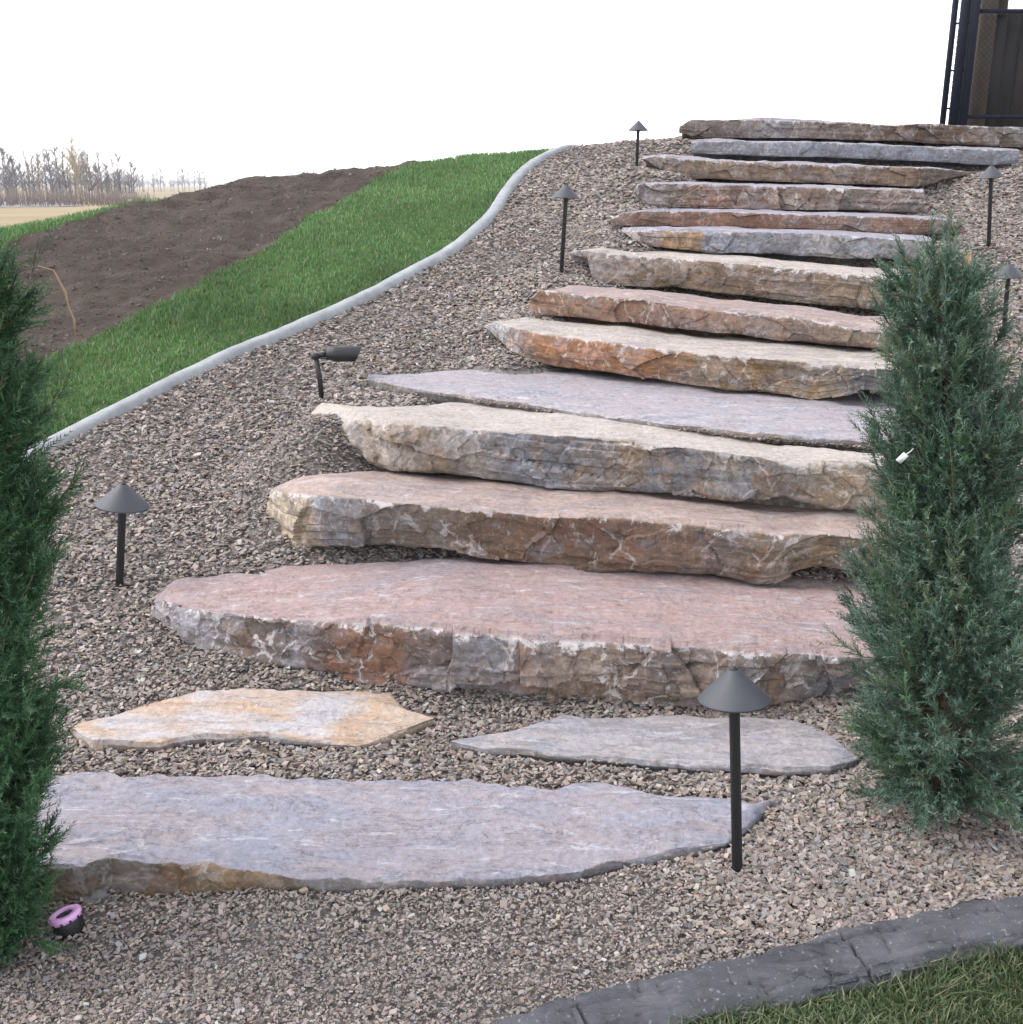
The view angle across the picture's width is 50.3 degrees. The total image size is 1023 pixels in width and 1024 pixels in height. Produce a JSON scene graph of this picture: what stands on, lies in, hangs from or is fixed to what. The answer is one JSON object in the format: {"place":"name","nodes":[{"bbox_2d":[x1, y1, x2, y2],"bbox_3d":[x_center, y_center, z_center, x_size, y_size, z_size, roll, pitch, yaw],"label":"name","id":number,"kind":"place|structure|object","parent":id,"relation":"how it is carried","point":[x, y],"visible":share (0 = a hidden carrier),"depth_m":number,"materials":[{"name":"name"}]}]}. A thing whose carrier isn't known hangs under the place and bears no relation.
{"place":"outdoors","nodes":[
{"label":"outdoors","id":0,"kind":"place"},
{"bbox_2d":[0,201,80,206],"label":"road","id":1,"kind":"structure","parent":0,"point":[41,205],"depth_m":150.88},
{"bbox_2d":[0,143,10,195],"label":"bare tree","id":2,"kind":"object","parent":1,"relation":"on","point":[5,165],"visible":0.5,"depth_m":172.56,"materials":[{"name":"grey plant"}]},
{"bbox_2d":[0,145,11,198],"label":"bare tree","id":3,"kind":"object","parent":1,"relation":"on","point":[1,168],"visible":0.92,"depth_m":168.81,"materials":[{"name":"grey plant"}]},
{"bbox_2d":[0,163,16,198],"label":"bare tree","id":4,"kind":"object","parent":1,"relation":"on","point":[8,184],"visible":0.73,"depth_m":170.04,"materials":[{"name":"grey plant"}]},
{"bbox_2d":[1,151,18,194],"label":"bare tree","id":5,"kind":"object","parent":1,"relation":"on","point":[11,168],"visible":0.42,"depth_m":189.39,"materials":[{"name":"grey plant"}]},
{"bbox_2d":[4,152,23,201],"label":"bare tree","id":6,"kind":"object","parent":1,"relation":"on","point":[9,170],"visible":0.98,"depth_m":166.54,"materials":[{"name":"grey plant"}]},
{"bbox_2d":[7,166,20,200],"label":"bare tree","id":7,"kind":"object","parent":1,"relation":"on","point":[15,180],"visible":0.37,"depth_m":189.63,"materials":[{"name":"grey plant"}]},
{"bbox_2d":[16,160,24,189],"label":"bare tree","id":8,"kind":"object","parent":1,"relation":"on","point":[20,171],"visible":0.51,"depth_m":190.62,"materials":[{"name":"grey plant"}]},
{"bbox_2d":[14,164,28,194],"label":"bare tree","id":9,"kind":"object","parent":1,"relation":"on","point":[16,167],"visible":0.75,"depth_m":185.56,"materials":[{"name":"grey plant"}]},
{"bbox_2d":[18,170,32,198],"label":"bare tree","id":10,"kind":"object","parent":1,"relation":"on","point":[23,186],"visible":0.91,"depth_m":173.53,"materials":[{"name":"grey plant"}]},
{"bbox_2d":[22,161,36,196],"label":"bare tree","id":11,"kind":"object","parent":1,"relation":"on","point":[28,175],"visible":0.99,"depth_m":173.86,"materials":[{"name":"grey plant"}]},
{"bbox_2d":[23,148,40,197],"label":"bare tree","id":12,"kind":"object","parent":1,"relation":"on","point":[31,161],"visible":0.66,"depth_m":182.73,"materials":[{"name":"grey plant"}]},
{"bbox_2d":[27,169,38,196],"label":"bare tree","id":13,"kind":"object","parent":1,"relation":"on","point":[30,183],"visible":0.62,"depth_m":179.16,"materials":[{"name":"grey plant"}]},
{"bbox_2d":[30,149,48,198],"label":"bare tree","id":14,"kind":"object","parent":1,"relation":"on","point":[39,182],"visible":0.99,"depth_m":165.15,"materials":[{"name":"grey plant"}]},
{"bbox_2d":[38,172,45,201],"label":"bare tree","id":15,"kind":"object","parent":1,"relation":"on","point":[41,173],"visible":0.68,"depth_m":173.86,"materials":[{"name":"grey plant"}]},
{"bbox_2d":[46,164,59,203],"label":"bare tree","id":16,"kind":"object","parent":1,"relation":"on","point":[49,169],"visible":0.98,"depth_m":160.96,"materials":[{"name":"grey plant"}]},
{"bbox_2d":[43,142,66,196],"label":"bare tree","id":17,"kind":"object","parent":1,"relation":"on","point":[56,162],"visible":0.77,"depth_m":184.09,"materials":[{"name":"grey plant"}]},
{"bbox_2d":[49,160,61,197],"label":"bare tree","id":18,"kind":"object","parent":1,"relation":"on","point":[55,179],"visible":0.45,"depth_m":186.28,"materials":[{"name":"grey plant"}]},
{"bbox_2d":[55,167,68,199],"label":"bare tree","id":19,"kind":"object","parent":1,"relation":"on","point":[63,172],"visible":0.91,"depth_m":169.39,"materials":[{"name":"grey plant"}]},
{"bbox_2d":[51,144,79,202],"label":"bare tree","id":20,"kind":"object","parent":1,"relation":"on","point":[64,175],"visible":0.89,"depth_m":169.40,"materials":[{"name":"grey plant"}]},
{"bbox_2d":[61,156,75,200],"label":"bare tree","id":21,"kind":"object","parent":1,"relation":"on","point":[67,158],"visible":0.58,"depth_m":171.53,"materials":[{"name":"grey plant"}]},
{"bbox_2d":[0,185,214,226],"bbox_3d":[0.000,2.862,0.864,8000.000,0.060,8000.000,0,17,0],"label":"ground","id":22,"kind":"structure","parent":0,"point":[16,215],"depth_m":141.02,"materials":[{"name":"beige sand"}]},
{"bbox_2d":[2,151,23,189],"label":"bare tree","id":23,"kind":"object","parent":22,"relation":"on","point":[15,172],"visible":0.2,"depth_m":200.64,"materials":[{"name":"grey plant"}]},
{"bbox_2d":[18,146,36,197],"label":"bare tree","id":24,"kind":"object","parent":22,"relation":"on","point":[22,154],"visible":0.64,"depth_m":195.54,"materials":[{"name":"grey plant"}]},
{"bbox_2d":[34,151,46,187],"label":"bare tree","id":25,"kind":"object","parent":22,"relation":"on","point":[43,169],"visible":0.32,"depth_m":196.60,"materials":[{"name":"grey plant"}]},
{"bbox_2d":[35,147,53,194],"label":"bare tree","id":26,"kind":"object","parent":22,"relation":"on","point":[47,167],"visible":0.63,"depth_m":200.42,"materials":[{"name":"grey plant"}]},
{"bbox_2d":[39,147,57,190],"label":"bare tree","id":27,"kind":"object","parent":22,"relation":"on","point":[48,159],"visible":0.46,"depth_m":203.85,"materials":[{"name":"grey plant"}]},
{"bbox_2d":[39,145,58,186],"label":"bare tree","id":28,"kind":"object","parent":22,"relation":"on","point":[46,163],"visible":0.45,"depth_m":204.55,"materials":[{"name":"grey plant"}]},
{"bbox_2d":[67,171,74,201],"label":"bare tree","id":29,"kind":"object","parent":22,"relation":"on","point":[69,189],"visible":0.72,"depth_m":171.58,"materials":[{"name":"grey plant"}]},
{"bbox_2d":[52,131,94,202],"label":"bare tree","id":30,"kind":"object","parent":22,"relation":"on","point":[73,160],"visible":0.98,"depth_m":163.84,"materials":[{"name":"beige plant"}]},
{"bbox_2d":[68,150,80,192],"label":"bare tree","id":31,"kind":"object","parent":22,"relation":"on","point":[73,171],"visible":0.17,"depth_m":198.66,"materials":[{"name":"plant"}]},
{"bbox_2d":[66,144,87,186],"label":"bare tree","id":32,"kind":"object","parent":22,"relation":"on","point":[76,166],"visible":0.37,"depth_m":175.52,"materials":[{"name":"grey plant"}]},
{"bbox_2d":[0,186,154,205],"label":"brush","id":33,"kind":"object","parent":22,"relation":"on","point":[96,200],"visible":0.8,"depth_m":158.63,"materials":[{"name":"brown plant"}]},
{"bbox_2d":[73,145,83,199],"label":"bare tree","id":34,"kind":"object","parent":22,"relation":"on","point":[79,165],"visible":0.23,"depth_m":199.71,"materials":[{"name":"grey plant"}]},
{"bbox_2d":[77,149,88,200],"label":"bare tree","id":35,"kind":"object","parent":22,"relation":"on","point":[82,156],"visible":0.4,"depth_m":181.60,"materials":[{"name":"grey plant"}]},
{"bbox_2d":[77,144,93,193],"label":"bare tree","id":36,"kind":"object","parent":22,"relation":"on","point":[84,160],"visible":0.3,"depth_m":196.77,"materials":[{"name":"plant"}]},
{"bbox_2d":[80,157,95,197],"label":"bare tree","id":37,"kind":"object","parent":22,"relation":"on","point":[88,187],"visible":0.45,"depth_m":172.91,"materials":[{"name":"grey plant"}]},
{"bbox_2d":[79,147,100,202],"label":"bare tree","id":38,"kind":"object","parent":22,"relation":"on","point":[90,175],"visible":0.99,"depth_m":163.95,"materials":[{"name":"grey plant"}]},
{"bbox_2d":[84,167,100,191],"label":"bare tree","id":39,"kind":"object","parent":22,"relation":"on","point":[91,180],"visible":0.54,"depth_m":173.69,"materials":[{"name":"grey plant"}]},
{"bbox_2d":[91,166,99,192],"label":"bare tree","id":40,"kind":"object","parent":22,"relation":"on","point":[96,179],"visible":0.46,"depth_m":184.25,"materials":[{"name":"grey plant"}]},
{"bbox_2d":[93,164,105,198],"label":"bare tree","id":41,"kind":"object","parent":22,"relation":"on","point":[99,186],"visible":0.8,"depth_m":175.43,"materials":[{"name":"grey plant"}]},
{"bbox_2d":[89,144,111,196],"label":"bare tree","id":42,"kind":"object","parent":22,"relation":"on","point":[96,155],"visible":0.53,"depth_m":194.96,"materials":[{"name":"grey plant"}]},
{"bbox_2d":[98,161,111,191],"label":"bare tree","id":43,"kind":"object","parent":22,"relation":"on","point":[106,181],"visible":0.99,"depth_m":173.81,"materials":[{"name":"grey plant"}]},
{"bbox_2d":[101,165,115,191],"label":"bare tree","id":44,"kind":"object","parent":22,"relation":"on","point":[108,179],"visible":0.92,"depth_m":175.09,"materials":[{"name":"grey plant"}]},
{"bbox_2d":[106,157,120,190],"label":"bare tree","id":45,"kind":"object","parent":22,"relation":"on","point":[110,159],"visible":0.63,"depth_m":190.44,"materials":[{"name":"grey plant"}]},
{"bbox_2d":[109,150,127,199],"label":"bare tree","id":46,"kind":"object","parent":22,"relation":"on","point":[120,171],"visible":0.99,"depth_m":162.44,"materials":[{"name":"grey plant"}]},
{"bbox_2d":[113,171,125,200],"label":"bare tree","id":47,"kind":"object","parent":22,"relation":"on","point":[120,188],"visible":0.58,"depth_m":175.97,"materials":[{"name":"grey plant"}]},
{"bbox_2d":[122,174,128,201],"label":"bare tree","id":48,"kind":"object","parent":22,"relation":"on","point":[125,185],"visible":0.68,"depth_m":177.03,"materials":[{"name":"grey plant"}]},
{"bbox_2d":[121,170,135,194],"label":"bare tree","id":49,"kind":"object","parent":22,"relation":"on","point":[127,181],"visible":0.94,"depth_m":172.35,"materials":[{"name":"grey plant"}]},
{"bbox_2d":[126,158,137,192],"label":"bare tree","id":50,"kind":"object","parent":22,"relation":"on","point":[129,169],"visible":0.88,"depth_m":190.12,"materials":[{"name":"grey plant"}]},
{"bbox_2d":[126,164,142,199],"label":"bare tree","id":51,"kind":"object","parent":22,"relation":"on","point":[135,168],"visible":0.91,"depth_m":191.87,"materials":[{"name":"grey plant"}]},
{"bbox_2d":[139,167,146,189],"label":"bare tree","id":52,"kind":"object","parent":22,"relation":"on","point":[142,171],"visible":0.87,"depth_m":388.58,"materials":[{"name":"grey plant"}]},
{"bbox_2d":[150,171,156,191],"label":"bare tree","id":53,"kind":"object","parent":22,"relation":"on","point":[154,179],"visible":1,"depth_m":368.91,"materials":[{"name":"grey plant"}]},
{"bbox_2d":[157,167,165,191],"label":"bare tree","id":54,"kind":"object","parent":22,"relation":"on","point":[161,176],"visible":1,"depth_m":381.23,"materials":[{"name":"grey plant"}]},
{"bbox_2d":[174,171,180,191],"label":"bare tree","id":55,"kind":"object","parent":22,"relation":"on","point":[177,180],"visible":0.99,"depth_m":369.78,"materials":[{"name":"grey plant"}]},
{"bbox_2d":[178,166,186,188],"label":"bare tree","id":56,"kind":"object","parent":22,"relation":"on","point":[181,184],"visible":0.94,"depth_m":389.59,"materials":[{"name":"grey plant"}]},
{"bbox_2d":[190,169,195,188],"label":"bare tree","id":57,"kind":"object","parent":22,"relation":"on","point":[194,178],"visible":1,"depth_m":396.00,"materials":[{"name":"grey plant"}]},
{"bbox_2d":[201,170,208,187],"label":"bare tree","id":58,"kind":"object","parent":22,"relation":"on","point":[202,172],"visible":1,"depth_m":387.98,"materials":[{"name":"grey plant"}]},
{"bbox_2d":[0,181,230,184],"bbox_3d":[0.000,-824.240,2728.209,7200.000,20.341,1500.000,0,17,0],"label":"hills","id":59,"kind":"structure","parent":0,"point":[212,183],"depth_m":2153.97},
{"bbox_2d":[0,160,420,371],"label":"soil","id":60,"kind":"structure","parent":0,"point":[163,256],"depth_m":7.25,"materials":[{"name":"brown soil"}]},
{"bbox_2d":[0,147,553,438],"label":"grass","id":61,"kind":"structure","parent":0,"point":[204,297],"depth_m":6.70,"materials":[{"name":"green plant"}]},
{"bbox_2d":[0,135,1022,1023],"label":"gravel bed","id":62,"kind":"object","parent":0,"point":[348,457],"visible":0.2,"depth_m":3.23,"materials":[{"name":"gravel"}]},
{"bbox_2d":[0,223,90,967],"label":"juniper shrub","id":63,"kind":"object","parent":62,"relation":"on","point":[28,738],"visible":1,"depth_m":2.25,"materials":[{"name":"green plant"}]},
{"bbox_2d":[48,904,85,940],"bbox_3d":[-1.036,0.974,2.552,0.080,0.077,0.080,-17,11,-7],"label":"sprinkler","id":64,"kind":"object","parent":62,"relation":"on","point":[67,920],"visible":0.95,"depth_m":2.53,"materials":[{"name":"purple plastic"}]},
{"bbox_2d":[81,890,113,904],"bbox_3d":[-1.012,0.933,2.647,0.108,0.072,0.077,0,17,0],"label":"rock","id":65,"kind":"object","parent":62,"relation":"on","point":[99,894],"visible":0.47,"depth_m":2.62,"materials":[{"name":"grey stone"}]},
{"bbox_2d":[95,482,149,590],"bbox_3d":[-1.422,0.347,3.937,0.182,0.946,0.182,7,15,-2],"label":"path light","id":66,"kind":"object","parent":62,"relation":"on","point":[122,499],"visible":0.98,"depth_m":3.81,"materials":[{"name":"grey metal"}]},
{"bbox_2d":[69,688,433,753],"bbox_3d":[-0.769,0.644,3.293,1.070,0.097,0.344,0,17,0],"label":"flagstone","id":67,"kind":"object","parent":62,"relation":"on","point":[362,719],"visible":0.96,"depth_m":3.25,"materials":[{"name":"beige stone"}]},
{"bbox_2d":[312,346,361,398],"bbox_3d":[-0.810,-0.642,5.089,0.234,0.266,0.073,-2,17,-8],"label":"spotlight","id":68,"kind":"object","parent":62,"relation":"on","point":[342,354],"visible":0.98,"depth_m":5.04,"materials":[{"name":"grey metal"}]},
{"bbox_2d":[29,772,777,904],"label":"stone slab","id":69,"kind":"structure","parent":62,"relation":"on","point":[152,835],"depth_m":2.75,"materials":[{"name":"grey stone"}]},
{"bbox_2d":[150,557,905,707],"bbox_3d":[0.149,0.385,3.845,2.945,0.353,1.137,0,17,0],"label":"stone step","id":70,"kind":"object","parent":62,"relation":"on","point":[661,639],"visible":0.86,"depth_m":3.48,"materials":[{"name":"stone"}]},
{"bbox_2d":[265,471,900,583],"bbox_3d":[0.389,0.050,4.233,2.694,0.392,0.917,0,17,0],"label":"stone step","id":71,"kind":"object","parent":70,"relation":"on","point":[620,530],"visible":0.83,"depth_m":3.95,"materials":[{"name":"beige stone"}]},
{"bbox_2d":[552,184,579,272],"bbox_3d":[0.300,-1.501,6.450,0.164,0.853,0.164,3,17,-1],"label":"path light","id":72,"kind":"object","parent":62,"relation":"on","point":[565,192],"visible":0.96,"depth_m":6.36,"materials":[{"name":"black metal"}]},
{"bbox_2d":[311,402,887,514],"bbox_3d":[0.309,-0.225,4.426,2.498,0.363,0.647,3,17,11],"label":"stone step","id":73,"kind":"object","parent":62,"relation":"on","point":[560,451],"visible":0.85,"depth_m":4.18,"materials":[{"name":"beige stone"}]},
{"bbox_2d":[368,369,899,452],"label":"stone slab","id":74,"kind":"structure","parent":62,"relation":"on","point":[660,403],"depth_m":4.78,"materials":[{"name":"grey stone"}]},
{"bbox_2d":[483,317,909,399],"bbox_3d":[0.867,-0.734,5.389,2.209,0.364,0.746,6,18,18],"label":"stone step","id":75,"kind":"object","parent":74,"relation":"on","point":[801,370],"visible":0.88,"depth_m":5.13,"materials":[{"name":"beige stone"}]},
{"bbox_2d":[628,120,647,165],"bbox_3d":[1.035,-2.794,9.024,0.164,0.854,0.164,1,17,0],"label":"path light","id":76,"kind":"object","parent":62,"relation":"on","point":[638,126],"visible":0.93,"depth_m":8.92,"materials":[{"name":"black metal"}]},
{"bbox_2d":[450,715,857,777],"bbox_3d":[0.405,0.696,3.188,1.166,0.077,0.322,0,17,0],"label":"flagstone","id":77,"kind":"object","parent":62,"relation":"on","point":[769,747],"visible":0.92,"depth_m":3.15,"materials":[{"name":"grey stone"}]},
{"bbox_2d":[529,285,917,350],"bbox_3d":[1.126,-0.989,5.728,2.084,0.332,0.823,4,17,14],"label":"stone step","id":78,"kind":"object","parent":62,"relation":"on","point":[696,315],"visible":0.87,"depth_m":5.58,"materials":[{"name":"beige stone"}]},
{"bbox_2d":[698,666,770,873],"bbox_3d":[0.549,0.801,2.651,0.171,0.889,0.171,-3,10,1],"label":"path light","id":79,"kind":"object","parent":62,"relation":"on","point":[734,692],"visible":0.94,"depth_m":2.57,"materials":[{"name":"black metal"}]},
{"bbox_2d":[568,248,932,311],"bbox_3d":[1.396,-1.354,6.484,2.139,0.408,0.844,5,17,16],"label":"stone step","id":80,"kind":"object","parent":62,"relation":"on","point":[806,283],"visible":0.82,"depth_m":6.19,"materials":[{"name":"beige stone"}]},
{"bbox_2d":[622,226,934,264],"bbox_3d":[1.703,-1.701,7.043,1.934,0.292,0.824,3,17,10],"label":"stone step","id":81,"kind":"object","parent":62,"relation":"on","point":[840,246],"visible":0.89,"depth_m":6.72,"materials":[{"name":"grey stone"}]},
{"bbox_2d":[611,208,964,234],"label":"stone step","id":82,"kind":"object","parent":81,"relation":"on","point":[876,222],"visible":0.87,"depth_m":7.19,"materials":[{"name":"stone"}]},
{"bbox_2d":[636,181,923,212],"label":"stone step","id":83,"kind":"object","parent":62,"relation":"on","point":[810,197],"visible":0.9,"depth_m":7.66,"materials":[{"name":"beige stone"}]},
{"bbox_2d":[642,154,976,187],"bbox_3d":[2.442,-2.686,8.750,2.883,0.335,1.334,0,17,0],"label":"stone step","id":84,"kind":"object","parent":62,"relation":"on","point":[784,172],"visible":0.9,"depth_m":8.17,"materials":[{"name":"beige stone"}]},
{"bbox_2d":[691,138,1018,168],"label":"stone step","id":85,"kind":"object","parent":84,"relation":"on","point":[841,152],"visible":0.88,"depth_m":8.76,"materials":[{"name":"grey stone"}]},
{"bbox_2d":[679,117,1022,147],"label":"stone step","id":86,"kind":"object","parent":85,"relation":"on","point":[769,128],"visible":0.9,"depth_m":9.39,"materials":[{"name":"stone"}]},
{"bbox_2d":[814,193,1022,847],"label":"juniper shrub","id":87,"kind":"object","parent":62,"relation":"on","point":[946,488],"visible":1,"depth_m":2.63,"materials":[{"name":"green plant"}]},
{"bbox_2d":[896,448,913,463],"bbox_3d":[0.892,-0.131,2.468,0.014,0.040,0.021,40,38,3],"label":"plant tag","id":88,"kind":"object","parent":87,"relation":"hanging from","point":[902,457],"visible":1,"depth_m":2.46,"materials":[{"name":"white plastic"}]},
{"bbox_2d":[936,250,971,711],"bbox_3d":[1.119,0.092,2.787,0.099,1.485,0.020,0,17,0],"label":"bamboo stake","id":89,"kind":"object","parent":62,"relation":"on","point":[968,259],"visible":0.07,"depth_m":2.57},
{"bbox_2d":[939,0,1022,124],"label":"chain link fence","id":90,"kind":"object","parent":62,"relation":"on","point":[965,52],"visible":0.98,"depth_m":10.40,"materials":[{"name":"black metal"}]},
{"bbox_2d":[977,165,1004,248],"bbox_3d":[3.042,-1.777,6.934,0.160,0.832,0.160,-5,17,1],"label":"path light","id":91,"kind":"object","parent":62,"relation":"on","point":[990,172],"visible":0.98,"depth_m":6.85,"materials":[{"name":"black metal"}]},
{"bbox_2d":[967,0,1022,126],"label":"wooden screen","id":92,"kind":"object","parent":62,"relation":"on","point":[998,122],"visible":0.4,"depth_m":10.83,"materials":[{"name":"brown wood"}]},
{"bbox_2d":[992,263,1022,337],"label":"path light","id":93,"kind":"object","parent":62,"relation":"on","point":[1009,268],"visible":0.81,"depth_m":5.76,"materials":[{"name":"grey metal"}]},
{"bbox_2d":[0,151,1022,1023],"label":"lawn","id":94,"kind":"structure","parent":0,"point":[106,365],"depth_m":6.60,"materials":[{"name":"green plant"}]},
{"bbox_2d":[23,144,579,462],"bbox_3d":[-0.606,-1.581,7.190,0.488,1.796,8.399,8,18,24],"label":"lawn edging","id":95,"kind":"object","parent":94,"relation":"on","point":[166,384],"visible":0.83,"depth_m":5.98,"materials":[{"name":"concrete"}]},
{"bbox_2d":[494,895,1022,1023],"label":"lawn edging","id":96,"kind":"object","parent":94,"relation":"on","point":[844,957],"visible":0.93,"depth_m":2.27,"materials":[{"name":"concrete"}]},
{"bbox_2d":[0,0,1022,180],"label":"sky","id":97,"kind":"structure","parent":0,"point":[231,90],"materials":[{"name":"white"}]},
{"bbox_2d":[651,932,1022,1023],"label":"grass","id":98,"kind":"structure","parent":0,"point":[936,976],"depth_m":2.22,"materials":[{"name":"green plant"}]}
]}

